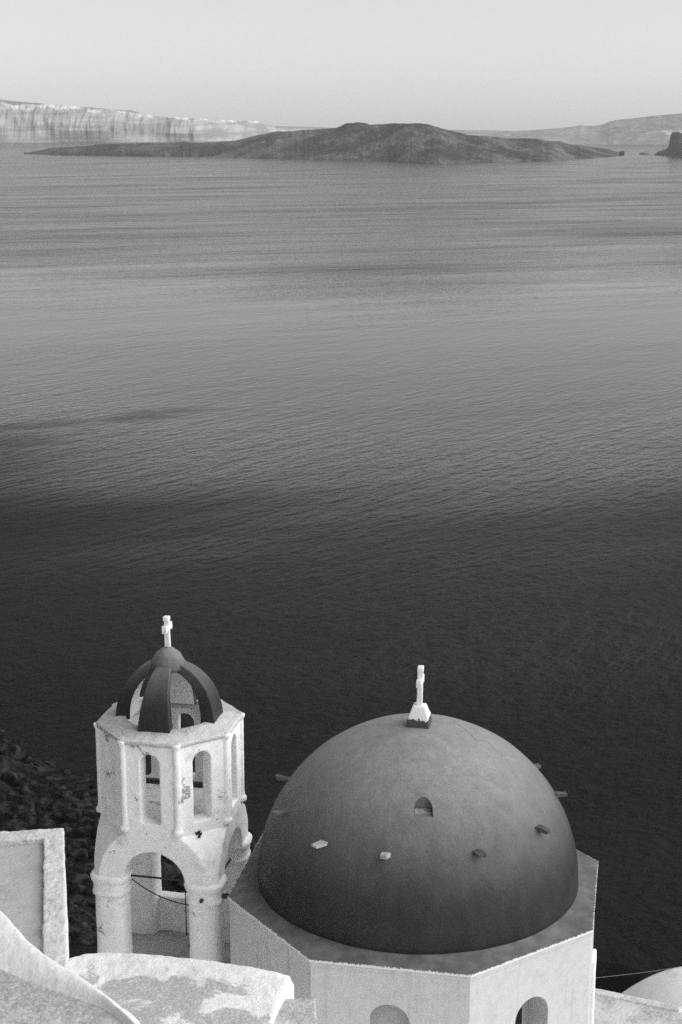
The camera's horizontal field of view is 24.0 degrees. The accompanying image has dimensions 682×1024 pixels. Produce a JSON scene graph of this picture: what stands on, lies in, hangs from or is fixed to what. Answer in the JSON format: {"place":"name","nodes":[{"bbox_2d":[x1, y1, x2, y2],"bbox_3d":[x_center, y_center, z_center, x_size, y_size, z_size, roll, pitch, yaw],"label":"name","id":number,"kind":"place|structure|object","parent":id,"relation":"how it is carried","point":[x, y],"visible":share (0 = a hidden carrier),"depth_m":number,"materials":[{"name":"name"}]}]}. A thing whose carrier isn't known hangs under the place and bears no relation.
{"place":"outdoors","nodes":[
{"label":"outdoors","id":0,"kind":"place"},
{"bbox_2d":[0,99,308,142],"bbox_3d":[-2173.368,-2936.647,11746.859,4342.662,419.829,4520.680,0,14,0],"label":"caldera cliffs","id":1,"kind":"structure","parent":0,"point":[24,122],"depth_m":10567.68,"materials":[{"name":"grey stone"}]},
{"bbox_2d":[0,737,660,992],"bbox_3d":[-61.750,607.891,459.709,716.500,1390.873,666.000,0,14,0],"label":"terrain","id":2,"kind":"structure","parent":0,"point":[613,983],"depth_m":262.05,"materials":[{"name":"grey stone"}]},
{"bbox_2d":[0,828,68,968],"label":"flat roofed house","id":3,"kind":"structure","parent":2,"relation":"on","point":[33,899],"depth_m":22.14,"materials":[{"name":"white paint"}]},
{"bbox_2d":[1,730,251,930],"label":"boulders","id":4,"kind":"object","parent":2,"relation":"on","point":[84,925],"visible":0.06,"depth_m":273.25,"materials":[{"name":"grey stone"}]},
{"bbox_2d":[0,727,258,944],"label":"scrub","id":5,"kind":"object","parent":2,"relation":"on","point":[42,807],"visible":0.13,"depth_m":281.28,"materials":[{"name":"plant"}]},
{"bbox_2d":[90,615,251,963],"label":"bell tower","id":6,"kind":"structure","parent":2,"relation":"on","point":[143,826],"depth_m":29.33,"materials":[{"name":"paint"}]},
{"bbox_2d":[146,777,202,787],"bbox_3d":[-3.218,5.214,29.884,2.100,0.460,0.500,3,14,11],"label":"bell","id":7,"kind":"object","parent":6,"relation":"hanging from","point":[157,781],"depth_m":29.83,"materials":[{"name":"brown metal"}]},
{"bbox_2d":[195,829,201,838],"bbox_3d":[-2.576,5.828,29.094,0.189,0.160,0.207,-6,15,-23],"label":"weed","id":8,"kind":"object","parent":6,"relation":"on","point":[198,833],"visible":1,"depth_m":29.07,"materials":[{"name":"plant"}]},
{"bbox_2d":[67,953,316,1023],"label":"vaulted house","id":9,"kind":"structure","parent":2,"relation":"on","point":[149,989],"depth_m":20.56,"materials":[{"name":"paint"}]},
{"bbox_2d":[228,665,597,1023],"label":"domed church","id":10,"kind":"structure","parent":2,"relation":"on","point":[419,863],"depth_m":26.69,"materials":[{"name":"paint"}]},
{"bbox_2d":[593,988,681,1023],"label":"roofed house","id":11,"kind":"structure","parent":2,"relation":"on","point":[610,1007],"depth_m":31.70,"materials":[{"name":"paint"}]},
{"bbox_2d":[621,967,681,1008],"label":"barrel vaulted house","id":12,"kind":"structure","parent":2,"relation":"on","point":[665,986],"depth_m":34.42,"materials":[{"name":"paint"}]},
{"bbox_2d":[596,966,681,977],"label":"overhead cable","id":13,"kind":"object","parent":12,"relation":"attached to","point":[635,973],"visible":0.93,"depth_m":33.11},
{"bbox_2d":[0,141,681,971],"bbox_3d":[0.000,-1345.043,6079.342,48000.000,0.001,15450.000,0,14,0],"label":"sea","id":14,"kind":"structure","parent":0,"point":[308,457],"depth_m":631.81,"materials":[{"name":"black liquid"}]},
{"bbox_2d":[25,140,242,156],"bbox_3d":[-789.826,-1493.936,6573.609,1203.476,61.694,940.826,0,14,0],"label":"lava island tongue","id":15,"kind":"object","parent":14,"relation":"on","point":[183,148],"visible":0.81,"depth_m":6362.86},
{"bbox_2d":[654,132,681,155],"bbox_3d":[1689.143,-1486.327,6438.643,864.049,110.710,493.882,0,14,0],"label":"rock islet","id":16,"kind":"object","parent":14,"relation":"in","point":[674,148],"visible":0.96,"depth_m":6288.04,"materials":[{"name":"grey stone"}]},
{"bbox_2d":[0,0,681,130],"label":"sky","id":17,"kind":"structure","parent":0,"point":[503,65],"materials":[{"name":"grey"}]},
{"bbox_2d":[274,126,502,135],"bbox_3d":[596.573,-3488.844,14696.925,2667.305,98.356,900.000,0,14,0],"label":"shore","id":18,"kind":"structure","parent":0,"point":[478,132],"depth_m":14585.40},
{"bbox_2d":[198,122,623,163],"bbox_3d":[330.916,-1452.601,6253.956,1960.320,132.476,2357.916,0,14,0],"label":"lava island","id":19,"kind":"structure","parent":0,"point":[406,143],"depth_m":5703.18,"materials":[{"name":"grey stone"}]},
{"bbox_2d":[487,113,681,144],"bbox_3d":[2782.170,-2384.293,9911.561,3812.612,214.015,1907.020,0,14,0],"label":"hills","id":20,"kind":"structure","parent":0,"point":[655,130],"depth_m":9744.67,"materials":[{"name":"grey stone"}]},
{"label":"courtyard","id":21,"kind":"structure","parent":0,"visible":0},
{"bbox_2d":[0,911,139,1023],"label":"stepped roof house","id":22,"kind":"structure","parent":21,"relation":"on","point":[37,986],"depth_m":18.13,"materials":[{"name":"paint"}]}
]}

